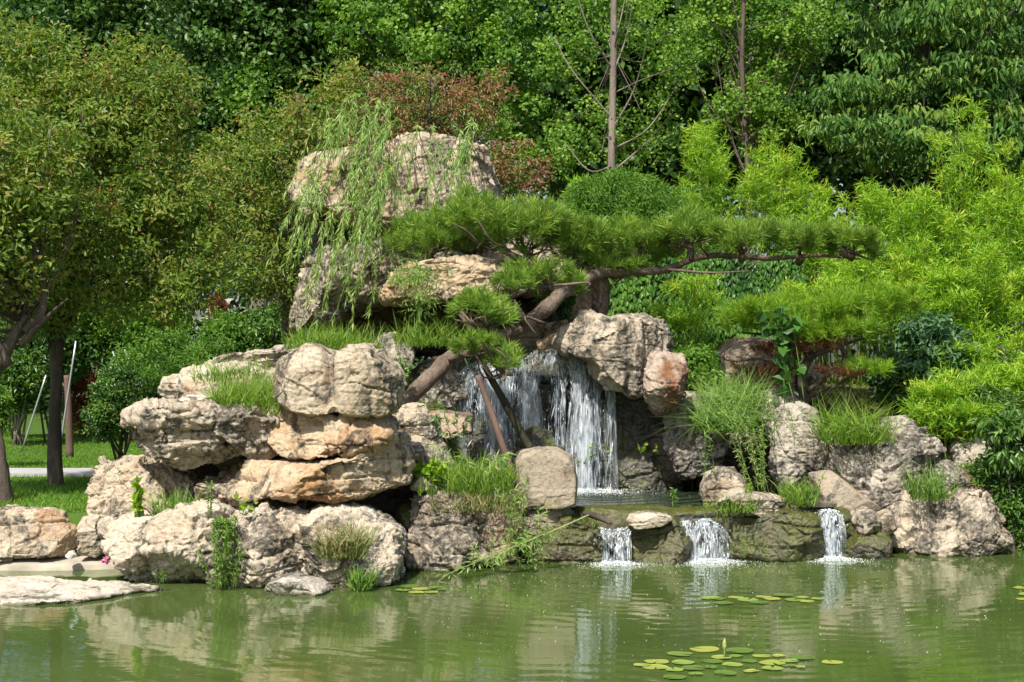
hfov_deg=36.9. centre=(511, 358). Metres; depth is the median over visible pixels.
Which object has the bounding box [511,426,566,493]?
boulder
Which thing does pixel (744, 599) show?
lily pad
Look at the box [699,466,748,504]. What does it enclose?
boulder
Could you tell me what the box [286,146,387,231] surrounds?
boulder
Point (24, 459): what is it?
lawn grass
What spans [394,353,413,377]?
weed
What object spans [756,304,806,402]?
sapling
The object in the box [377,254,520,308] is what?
slab
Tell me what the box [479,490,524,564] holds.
boulder
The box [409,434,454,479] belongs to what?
boulder
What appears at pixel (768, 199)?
bamboo
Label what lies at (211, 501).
weed
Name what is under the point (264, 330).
tall shrub
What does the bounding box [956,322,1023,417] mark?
bamboo
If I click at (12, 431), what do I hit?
tall shrub
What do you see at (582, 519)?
grass tuft
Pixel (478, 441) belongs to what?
boulder
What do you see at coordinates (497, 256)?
boulder
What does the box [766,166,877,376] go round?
bamboo
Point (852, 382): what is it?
ground cover
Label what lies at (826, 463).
boulder
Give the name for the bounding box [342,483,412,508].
boulder
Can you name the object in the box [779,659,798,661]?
lily pad
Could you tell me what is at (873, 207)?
bamboo
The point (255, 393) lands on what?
grass tuft
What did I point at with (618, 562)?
waterfall
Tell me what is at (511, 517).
weed
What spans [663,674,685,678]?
lily pad
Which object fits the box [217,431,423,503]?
slab
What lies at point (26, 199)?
crabapple tree
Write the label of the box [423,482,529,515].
grass tuft
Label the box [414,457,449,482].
weed
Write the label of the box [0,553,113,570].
concrete ledge
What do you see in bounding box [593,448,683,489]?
boulder
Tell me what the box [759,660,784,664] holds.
lily pad
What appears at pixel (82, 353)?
tall shrub
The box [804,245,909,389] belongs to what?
bamboo
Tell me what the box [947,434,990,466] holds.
boulder
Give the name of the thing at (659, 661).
lily pad
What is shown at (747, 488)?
weed
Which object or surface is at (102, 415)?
round shrub
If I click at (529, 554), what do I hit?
weed
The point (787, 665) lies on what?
lily pad
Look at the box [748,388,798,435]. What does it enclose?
slab
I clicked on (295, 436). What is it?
slab
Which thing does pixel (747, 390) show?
grass tuft
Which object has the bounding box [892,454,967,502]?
grass tuft
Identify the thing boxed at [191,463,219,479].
boulder
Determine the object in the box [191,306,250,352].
tall shrub
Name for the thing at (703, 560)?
waterfall
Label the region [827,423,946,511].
boulder
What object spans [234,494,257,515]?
weed
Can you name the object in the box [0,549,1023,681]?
pond water
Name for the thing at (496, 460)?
weed
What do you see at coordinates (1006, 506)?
bank shrub
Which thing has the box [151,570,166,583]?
weed
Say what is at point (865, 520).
stone
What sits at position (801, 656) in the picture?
lily pad
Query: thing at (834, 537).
waterfall
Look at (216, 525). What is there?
weed
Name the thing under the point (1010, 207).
bamboo
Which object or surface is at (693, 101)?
plane tree
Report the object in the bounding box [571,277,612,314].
boulder
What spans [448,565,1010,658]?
foam flecks
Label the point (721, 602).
lily pad
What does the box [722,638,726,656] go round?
lily bud
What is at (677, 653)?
lily pad
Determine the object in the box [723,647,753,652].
lily pad
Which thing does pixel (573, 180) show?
bamboo
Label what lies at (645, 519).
stone
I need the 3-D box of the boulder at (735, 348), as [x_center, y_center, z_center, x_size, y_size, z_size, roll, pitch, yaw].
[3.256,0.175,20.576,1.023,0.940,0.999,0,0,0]
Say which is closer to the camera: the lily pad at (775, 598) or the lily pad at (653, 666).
the lily pad at (653, 666)
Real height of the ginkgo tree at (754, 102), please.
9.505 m
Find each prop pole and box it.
[22,375,46,450]
[62,341,76,436]
[475,374,515,479]
[483,365,532,448]
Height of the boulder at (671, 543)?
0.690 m
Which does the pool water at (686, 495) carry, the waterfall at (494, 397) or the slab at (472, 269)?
the waterfall at (494, 397)
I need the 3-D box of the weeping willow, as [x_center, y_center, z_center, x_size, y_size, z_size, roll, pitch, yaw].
[-1.704,-1.569,20.245,2.684,3.942,3.459,0,0,0]
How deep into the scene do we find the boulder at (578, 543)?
16.57 m
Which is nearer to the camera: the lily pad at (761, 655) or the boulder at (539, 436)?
the lily pad at (761, 655)
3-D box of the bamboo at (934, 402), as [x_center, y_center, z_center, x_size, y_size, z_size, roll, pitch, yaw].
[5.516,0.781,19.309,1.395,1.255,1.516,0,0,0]
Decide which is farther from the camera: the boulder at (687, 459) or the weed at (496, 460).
the boulder at (687, 459)
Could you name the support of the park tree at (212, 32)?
on the ground at (75, 517)
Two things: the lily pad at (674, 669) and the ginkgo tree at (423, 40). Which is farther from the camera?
the ginkgo tree at (423, 40)
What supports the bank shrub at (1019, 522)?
on the ground at (75, 517)
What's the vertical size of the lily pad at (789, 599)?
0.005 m
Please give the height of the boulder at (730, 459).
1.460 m
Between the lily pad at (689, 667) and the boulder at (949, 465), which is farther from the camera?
the boulder at (949, 465)
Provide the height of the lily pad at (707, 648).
0.004 m
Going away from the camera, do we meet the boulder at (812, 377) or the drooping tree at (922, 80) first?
the boulder at (812, 377)
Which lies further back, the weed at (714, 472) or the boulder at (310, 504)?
the weed at (714, 472)
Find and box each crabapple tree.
[0,7,249,485]
[0,85,107,502]
[177,37,380,343]
[325,56,560,358]
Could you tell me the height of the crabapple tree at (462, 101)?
5.185 m
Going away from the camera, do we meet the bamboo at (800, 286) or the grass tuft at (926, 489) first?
the grass tuft at (926, 489)
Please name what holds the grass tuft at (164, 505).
on the boulder at (144, 546)
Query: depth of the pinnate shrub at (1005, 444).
17.65 m
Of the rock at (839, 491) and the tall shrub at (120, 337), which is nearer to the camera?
the rock at (839, 491)
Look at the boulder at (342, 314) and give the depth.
20.05 m
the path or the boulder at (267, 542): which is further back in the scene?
the path
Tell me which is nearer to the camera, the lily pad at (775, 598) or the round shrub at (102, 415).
the lily pad at (775, 598)
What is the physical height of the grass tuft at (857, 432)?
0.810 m
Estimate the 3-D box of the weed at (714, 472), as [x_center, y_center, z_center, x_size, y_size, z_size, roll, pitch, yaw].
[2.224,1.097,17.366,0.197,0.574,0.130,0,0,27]
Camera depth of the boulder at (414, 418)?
17.02 m
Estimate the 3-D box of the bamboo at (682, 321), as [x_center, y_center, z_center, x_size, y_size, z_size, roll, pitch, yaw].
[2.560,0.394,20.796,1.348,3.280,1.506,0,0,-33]
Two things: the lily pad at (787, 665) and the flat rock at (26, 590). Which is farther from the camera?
the flat rock at (26, 590)
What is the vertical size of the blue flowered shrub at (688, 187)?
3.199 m
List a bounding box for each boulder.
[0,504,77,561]
[84,455,202,517]
[97,498,235,582]
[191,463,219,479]
[194,476,306,508]
[200,499,310,588]
[271,344,292,348]
[273,342,407,418]
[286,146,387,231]
[289,234,465,330]
[290,502,408,586]
[306,500,325,509]
[311,218,481,254]
[319,296,561,358]
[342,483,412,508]
[369,131,503,233]
[374,331,415,369]
[392,402,438,439]
[403,481,493,572]
[407,359,469,411]
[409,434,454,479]
[429,408,473,439]
[458,417,523,491]
[473,235,575,297]
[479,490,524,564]
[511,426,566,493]
[515,446,577,509]
[518,512,605,563]
[521,507,573,548]
[551,307,673,398]
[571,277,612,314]
[590,385,655,480]
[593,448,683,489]
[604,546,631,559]
[629,513,693,564]
[643,350,688,415]
[646,415,683,486]
[661,391,735,479]
[682,399,775,485]
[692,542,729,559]
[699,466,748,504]
[716,336,794,394]
[726,506,824,561]
[766,401,828,491]
[794,361,825,401]
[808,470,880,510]
[821,507,855,557]
[822,432,844,472]
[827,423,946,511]
[882,415,917,426]
[884,486,1014,556]
[931,458,969,491]
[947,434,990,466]
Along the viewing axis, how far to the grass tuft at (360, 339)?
18.79 m
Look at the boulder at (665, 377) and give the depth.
18.46 m
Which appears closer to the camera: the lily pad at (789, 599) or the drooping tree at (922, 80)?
the lily pad at (789, 599)
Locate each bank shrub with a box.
[928,377,1020,434]
[965,453,1023,541]
[967,455,1023,549]
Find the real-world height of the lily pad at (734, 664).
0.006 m
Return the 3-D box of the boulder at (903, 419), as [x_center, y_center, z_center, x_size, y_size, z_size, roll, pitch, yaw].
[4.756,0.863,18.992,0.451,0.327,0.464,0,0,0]
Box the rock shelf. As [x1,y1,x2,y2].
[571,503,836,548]
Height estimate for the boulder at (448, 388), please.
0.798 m
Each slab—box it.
[120,396,279,470]
[157,360,274,399]
[203,348,293,368]
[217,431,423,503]
[267,408,398,459]
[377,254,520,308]
[497,320,567,348]
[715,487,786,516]
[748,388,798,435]
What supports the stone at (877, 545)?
in the pond water at (198, 631)
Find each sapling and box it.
[129,475,147,516]
[386,255,453,340]
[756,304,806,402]
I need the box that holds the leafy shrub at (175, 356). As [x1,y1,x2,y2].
[91,321,237,398]
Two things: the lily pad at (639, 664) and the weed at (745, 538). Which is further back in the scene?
the weed at (745, 538)
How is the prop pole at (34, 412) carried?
on the ground at (75, 517)
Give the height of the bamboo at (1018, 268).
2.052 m
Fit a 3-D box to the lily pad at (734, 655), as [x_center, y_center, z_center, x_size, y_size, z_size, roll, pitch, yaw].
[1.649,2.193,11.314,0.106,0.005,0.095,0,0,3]
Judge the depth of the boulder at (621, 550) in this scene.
16.83 m
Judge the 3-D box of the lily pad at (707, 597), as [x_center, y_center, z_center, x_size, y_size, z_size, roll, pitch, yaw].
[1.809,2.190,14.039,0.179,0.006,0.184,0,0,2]
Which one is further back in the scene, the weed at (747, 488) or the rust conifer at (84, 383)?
the rust conifer at (84, 383)
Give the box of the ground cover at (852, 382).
[233,363,1022,491]
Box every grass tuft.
[139,484,208,515]
[185,350,274,384]
[198,363,282,415]
[280,319,359,349]
[281,313,393,349]
[301,512,384,561]
[334,557,395,591]
[386,306,476,348]
[413,448,523,496]
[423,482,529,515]
[564,510,597,525]
[640,360,808,443]
[686,354,797,412]
[698,497,743,519]
[714,488,763,514]
[770,474,823,507]
[783,384,920,445]
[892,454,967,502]
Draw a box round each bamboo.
[539,173,590,244]
[645,268,726,386]
[671,116,762,261]
[717,128,816,282]
[757,276,838,365]
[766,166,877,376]
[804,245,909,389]
[823,174,924,383]
[865,244,989,351]
[878,180,979,343]
[881,331,1005,440]
[895,375,1004,458]
[899,93,1022,368]
[917,238,1023,381]
[950,161,1023,386]
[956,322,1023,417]
[1004,258,1023,327]
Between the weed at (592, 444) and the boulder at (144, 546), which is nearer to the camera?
the boulder at (144, 546)
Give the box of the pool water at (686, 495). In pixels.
[572,483,834,506]
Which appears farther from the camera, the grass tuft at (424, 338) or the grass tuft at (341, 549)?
the grass tuft at (424, 338)
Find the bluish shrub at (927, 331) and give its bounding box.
[863,308,984,410]
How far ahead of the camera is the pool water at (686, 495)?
18.23 m
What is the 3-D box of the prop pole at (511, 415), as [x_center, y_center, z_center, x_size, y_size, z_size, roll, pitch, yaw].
[-0.046,0.587,17.783,0.606,1.009,0.118,0,0,0]
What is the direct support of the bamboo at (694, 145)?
on the ground at (75, 517)
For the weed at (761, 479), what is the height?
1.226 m
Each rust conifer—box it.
[61,365,98,436]
[203,292,229,324]
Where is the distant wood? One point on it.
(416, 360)
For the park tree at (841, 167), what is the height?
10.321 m
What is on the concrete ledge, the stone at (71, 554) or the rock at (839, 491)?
the stone at (71, 554)
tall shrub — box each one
[0,295,113,442]
[2,282,19,438]
[74,282,198,440]
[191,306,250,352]
[237,300,317,352]
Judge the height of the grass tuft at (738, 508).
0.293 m
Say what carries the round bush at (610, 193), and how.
on the ground at (75, 517)
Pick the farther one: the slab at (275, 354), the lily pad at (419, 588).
the slab at (275, 354)
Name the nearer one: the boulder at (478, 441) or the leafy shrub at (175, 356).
the boulder at (478, 441)
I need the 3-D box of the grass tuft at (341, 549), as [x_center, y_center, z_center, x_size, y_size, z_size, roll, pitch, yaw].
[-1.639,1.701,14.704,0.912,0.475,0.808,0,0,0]
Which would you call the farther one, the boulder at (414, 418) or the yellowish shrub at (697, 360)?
the yellowish shrub at (697, 360)
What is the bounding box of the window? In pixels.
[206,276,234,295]
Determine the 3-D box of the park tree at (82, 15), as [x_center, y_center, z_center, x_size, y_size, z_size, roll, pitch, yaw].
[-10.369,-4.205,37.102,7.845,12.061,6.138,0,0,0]
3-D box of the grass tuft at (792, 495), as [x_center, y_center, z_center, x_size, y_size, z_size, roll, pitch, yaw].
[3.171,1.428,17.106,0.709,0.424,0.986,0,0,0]
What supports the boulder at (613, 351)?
on the ground at (75, 517)
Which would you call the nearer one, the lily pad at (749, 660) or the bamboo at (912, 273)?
the lily pad at (749, 660)
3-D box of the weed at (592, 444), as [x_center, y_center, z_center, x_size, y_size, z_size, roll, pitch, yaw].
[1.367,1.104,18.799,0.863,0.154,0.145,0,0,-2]
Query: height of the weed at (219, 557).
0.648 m
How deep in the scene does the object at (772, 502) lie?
16.77 m
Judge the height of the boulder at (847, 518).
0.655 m
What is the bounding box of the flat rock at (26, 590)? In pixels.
[0,575,162,605]
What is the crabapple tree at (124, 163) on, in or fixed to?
on the ground at (75, 517)
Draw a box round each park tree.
[0,0,230,374]
[136,0,370,314]
[729,0,1023,271]
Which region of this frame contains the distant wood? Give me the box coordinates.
[2,0,1023,419]
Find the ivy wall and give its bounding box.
[556,249,805,367]
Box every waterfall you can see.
[457,353,527,465]
[468,356,600,483]
[522,349,679,497]
[564,527,663,568]
[653,518,794,568]
[790,509,892,566]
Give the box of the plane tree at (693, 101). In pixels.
[514,0,878,260]
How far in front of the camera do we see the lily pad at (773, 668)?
10.84 m
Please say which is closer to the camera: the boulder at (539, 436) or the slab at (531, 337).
the boulder at (539, 436)
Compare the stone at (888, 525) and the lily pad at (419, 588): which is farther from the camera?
the stone at (888, 525)
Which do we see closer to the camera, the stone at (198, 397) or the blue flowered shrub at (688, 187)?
the stone at (198, 397)
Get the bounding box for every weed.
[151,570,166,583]
[194,525,244,590]
[205,481,214,518]
[208,514,239,542]
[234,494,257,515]
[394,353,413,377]
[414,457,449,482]
[425,443,518,480]
[430,405,472,442]
[469,529,549,571]
[491,475,552,548]
[574,452,592,467]
[589,443,657,454]
[666,487,678,504]
[700,430,716,479]
[706,394,801,445]
[709,387,768,493]
[741,525,767,558]
[745,482,752,492]
[794,473,825,503]
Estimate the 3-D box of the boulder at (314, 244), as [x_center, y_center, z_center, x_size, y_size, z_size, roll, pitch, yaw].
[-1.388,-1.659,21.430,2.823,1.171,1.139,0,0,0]
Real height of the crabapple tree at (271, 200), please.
5.498 m
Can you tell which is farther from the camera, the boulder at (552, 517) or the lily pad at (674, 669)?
the boulder at (552, 517)
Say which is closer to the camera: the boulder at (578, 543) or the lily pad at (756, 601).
the lily pad at (756, 601)
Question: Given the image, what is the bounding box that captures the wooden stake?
[64,375,73,457]
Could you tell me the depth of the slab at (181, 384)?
17.21 m
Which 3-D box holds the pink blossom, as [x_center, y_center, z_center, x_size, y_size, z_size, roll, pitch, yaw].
[-4.149,2.067,15.706,0.101,0.104,0.087,0,0,17]
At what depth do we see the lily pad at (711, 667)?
10.92 m
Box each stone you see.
[65,550,77,558]
[76,514,102,557]
[180,394,209,400]
[265,572,332,595]
[393,504,411,530]
[410,475,433,490]
[536,332,558,352]
[626,510,672,529]
[844,531,892,558]
[850,506,881,536]
[877,509,896,533]
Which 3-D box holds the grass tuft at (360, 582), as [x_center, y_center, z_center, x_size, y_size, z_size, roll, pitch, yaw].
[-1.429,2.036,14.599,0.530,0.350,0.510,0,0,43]
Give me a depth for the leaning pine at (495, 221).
19.10 m
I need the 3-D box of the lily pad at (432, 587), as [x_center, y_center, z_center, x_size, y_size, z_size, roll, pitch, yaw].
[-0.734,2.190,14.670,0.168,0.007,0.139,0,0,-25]
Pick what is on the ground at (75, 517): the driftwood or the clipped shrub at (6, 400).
the clipped shrub at (6, 400)
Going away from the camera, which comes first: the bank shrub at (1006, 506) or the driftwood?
the driftwood
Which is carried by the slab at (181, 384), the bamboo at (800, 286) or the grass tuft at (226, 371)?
the grass tuft at (226, 371)
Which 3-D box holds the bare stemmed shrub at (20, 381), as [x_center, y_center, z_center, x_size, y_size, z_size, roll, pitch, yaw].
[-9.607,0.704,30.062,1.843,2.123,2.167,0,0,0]
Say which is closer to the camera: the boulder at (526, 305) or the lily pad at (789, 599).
the lily pad at (789, 599)
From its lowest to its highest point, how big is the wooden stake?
1.510 m
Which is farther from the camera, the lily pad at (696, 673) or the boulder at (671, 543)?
the boulder at (671, 543)
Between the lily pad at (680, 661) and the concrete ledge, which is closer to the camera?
the lily pad at (680, 661)
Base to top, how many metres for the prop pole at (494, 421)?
1.196 m
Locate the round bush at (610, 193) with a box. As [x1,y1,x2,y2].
[556,165,695,259]
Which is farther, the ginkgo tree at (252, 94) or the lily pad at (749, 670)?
the ginkgo tree at (252, 94)
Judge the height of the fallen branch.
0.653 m
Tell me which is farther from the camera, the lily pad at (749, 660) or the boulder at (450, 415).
the boulder at (450, 415)
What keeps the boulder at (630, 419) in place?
in the pool water at (686, 495)
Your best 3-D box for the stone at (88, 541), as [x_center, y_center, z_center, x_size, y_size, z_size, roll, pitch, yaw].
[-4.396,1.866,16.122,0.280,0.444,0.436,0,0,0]
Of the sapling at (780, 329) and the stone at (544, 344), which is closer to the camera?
the sapling at (780, 329)
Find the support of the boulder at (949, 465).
on the ground at (75, 517)
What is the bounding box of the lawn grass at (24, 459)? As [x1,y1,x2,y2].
[0,433,221,512]
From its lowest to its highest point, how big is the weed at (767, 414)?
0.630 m
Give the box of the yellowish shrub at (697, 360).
[673,340,726,485]
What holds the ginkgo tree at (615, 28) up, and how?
on the ground at (75, 517)
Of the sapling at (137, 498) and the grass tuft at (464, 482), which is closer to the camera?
the sapling at (137, 498)
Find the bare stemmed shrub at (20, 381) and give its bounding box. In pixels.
[0,340,71,445]
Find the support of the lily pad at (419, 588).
on the pond water at (198, 631)
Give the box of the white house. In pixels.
[37,208,313,398]
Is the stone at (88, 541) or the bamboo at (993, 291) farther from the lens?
the bamboo at (993, 291)
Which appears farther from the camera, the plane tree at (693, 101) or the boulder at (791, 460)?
the plane tree at (693, 101)
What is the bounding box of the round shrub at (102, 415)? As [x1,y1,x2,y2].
[77,363,164,459]
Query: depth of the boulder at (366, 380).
15.50 m
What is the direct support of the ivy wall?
on the ground at (75, 517)
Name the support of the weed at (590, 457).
on the boulder at (549, 472)
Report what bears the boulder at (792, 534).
in the pond water at (198, 631)
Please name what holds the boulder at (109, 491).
on the ground at (75, 517)
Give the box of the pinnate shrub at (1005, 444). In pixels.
[966,404,1023,549]
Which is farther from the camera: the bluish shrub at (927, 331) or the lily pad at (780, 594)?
the bluish shrub at (927, 331)
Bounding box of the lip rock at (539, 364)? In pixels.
[498,345,594,381]
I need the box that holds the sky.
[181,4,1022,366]
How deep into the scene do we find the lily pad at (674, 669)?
10.82 m
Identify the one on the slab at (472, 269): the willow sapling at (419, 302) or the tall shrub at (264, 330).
the willow sapling at (419, 302)
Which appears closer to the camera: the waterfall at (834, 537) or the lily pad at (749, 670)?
the lily pad at (749, 670)
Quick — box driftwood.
[582,511,611,524]
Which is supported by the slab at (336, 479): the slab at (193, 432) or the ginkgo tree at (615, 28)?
the slab at (193, 432)
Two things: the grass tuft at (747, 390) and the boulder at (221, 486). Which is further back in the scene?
the grass tuft at (747, 390)
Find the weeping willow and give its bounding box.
[265,91,478,337]
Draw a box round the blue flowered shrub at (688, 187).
[669,182,730,257]
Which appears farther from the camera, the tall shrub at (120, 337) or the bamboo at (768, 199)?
the tall shrub at (120, 337)
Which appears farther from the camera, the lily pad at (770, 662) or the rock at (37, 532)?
the rock at (37, 532)
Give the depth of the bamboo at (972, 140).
22.88 m
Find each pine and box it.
[378,177,892,414]
[711,275,928,404]
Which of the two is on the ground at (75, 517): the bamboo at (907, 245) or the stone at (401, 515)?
the bamboo at (907, 245)
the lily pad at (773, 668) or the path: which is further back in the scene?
the path
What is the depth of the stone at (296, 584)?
14.23 m
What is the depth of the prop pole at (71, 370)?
26.49 m
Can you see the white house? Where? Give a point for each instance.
(199, 317)
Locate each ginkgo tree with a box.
[201,0,383,237]
[309,0,572,363]
[524,0,706,183]
[665,0,852,261]
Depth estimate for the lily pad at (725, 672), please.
10.71 m
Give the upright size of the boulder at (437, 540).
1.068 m
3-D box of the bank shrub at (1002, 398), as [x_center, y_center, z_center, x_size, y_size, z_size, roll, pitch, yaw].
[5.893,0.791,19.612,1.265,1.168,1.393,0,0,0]
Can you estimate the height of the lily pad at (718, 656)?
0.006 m
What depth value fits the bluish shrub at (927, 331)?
20.11 m
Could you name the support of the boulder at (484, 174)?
on the boulder at (342, 314)
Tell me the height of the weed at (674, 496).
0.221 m
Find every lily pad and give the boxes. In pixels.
[400,584,418,587]
[412,587,428,589]
[427,586,443,588]
[633,663,650,665]
[642,664,667,669]
[645,659,668,663]
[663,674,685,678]
[665,667,683,670]
[667,651,692,655]
[672,659,693,663]
[681,665,704,669]
[688,672,702,674]
[690,646,718,651]
[701,596,717,598]
[701,659,722,662]
[704,665,716,668]
[711,655,731,658]
[714,601,733,603]
[714,670,736,674]
[722,662,742,666]
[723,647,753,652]
[729,654,742,656]
[737,597,757,600]
[741,659,756,662]
[743,669,758,671]
[750,600,768,603]
[752,654,770,656]
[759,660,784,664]
[761,666,782,669]
[764,597,780,599]
[773,593,793,595]
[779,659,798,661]
[782,664,797,666]
[784,598,802,600]
[789,655,815,658]
[822,660,842,663]
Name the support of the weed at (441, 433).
on the boulder at (418, 443)
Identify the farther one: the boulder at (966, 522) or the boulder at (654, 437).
the boulder at (654, 437)
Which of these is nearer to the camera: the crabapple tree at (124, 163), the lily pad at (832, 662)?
the lily pad at (832, 662)
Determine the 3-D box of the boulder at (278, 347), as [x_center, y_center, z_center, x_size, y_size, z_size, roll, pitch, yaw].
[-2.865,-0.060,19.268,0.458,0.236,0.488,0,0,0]
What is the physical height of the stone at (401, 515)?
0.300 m
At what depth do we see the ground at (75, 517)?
20.54 m
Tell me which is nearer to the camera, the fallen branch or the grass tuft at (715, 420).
the fallen branch
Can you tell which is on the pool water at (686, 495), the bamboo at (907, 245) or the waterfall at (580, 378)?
the waterfall at (580, 378)
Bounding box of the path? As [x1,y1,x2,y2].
[9,468,93,476]
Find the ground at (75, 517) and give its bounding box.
[1,365,1022,562]
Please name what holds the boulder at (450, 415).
on the ground at (75, 517)
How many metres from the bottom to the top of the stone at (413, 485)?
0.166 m
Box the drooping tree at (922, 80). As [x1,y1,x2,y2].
[778,0,1023,288]
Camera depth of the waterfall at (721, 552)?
16.80 m
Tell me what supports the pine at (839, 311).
on the ground at (75, 517)
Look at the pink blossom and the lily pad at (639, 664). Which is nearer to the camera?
the lily pad at (639, 664)
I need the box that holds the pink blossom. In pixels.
[101,555,110,564]
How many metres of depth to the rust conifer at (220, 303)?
35.87 m
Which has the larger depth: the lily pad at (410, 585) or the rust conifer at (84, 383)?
the rust conifer at (84, 383)
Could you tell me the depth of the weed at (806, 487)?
16.86 m
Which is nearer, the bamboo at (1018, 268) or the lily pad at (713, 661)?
the lily pad at (713, 661)
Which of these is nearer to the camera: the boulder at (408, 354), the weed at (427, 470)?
the weed at (427, 470)
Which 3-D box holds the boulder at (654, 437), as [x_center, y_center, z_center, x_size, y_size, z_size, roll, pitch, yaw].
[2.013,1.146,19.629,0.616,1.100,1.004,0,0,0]
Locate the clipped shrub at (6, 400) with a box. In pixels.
[0,384,16,435]
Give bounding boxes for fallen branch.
[432,514,588,579]
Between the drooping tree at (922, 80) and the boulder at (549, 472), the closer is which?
the boulder at (549, 472)
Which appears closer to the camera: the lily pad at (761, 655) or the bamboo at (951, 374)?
the lily pad at (761, 655)
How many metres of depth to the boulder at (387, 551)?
14.89 m
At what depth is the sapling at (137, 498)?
15.28 m

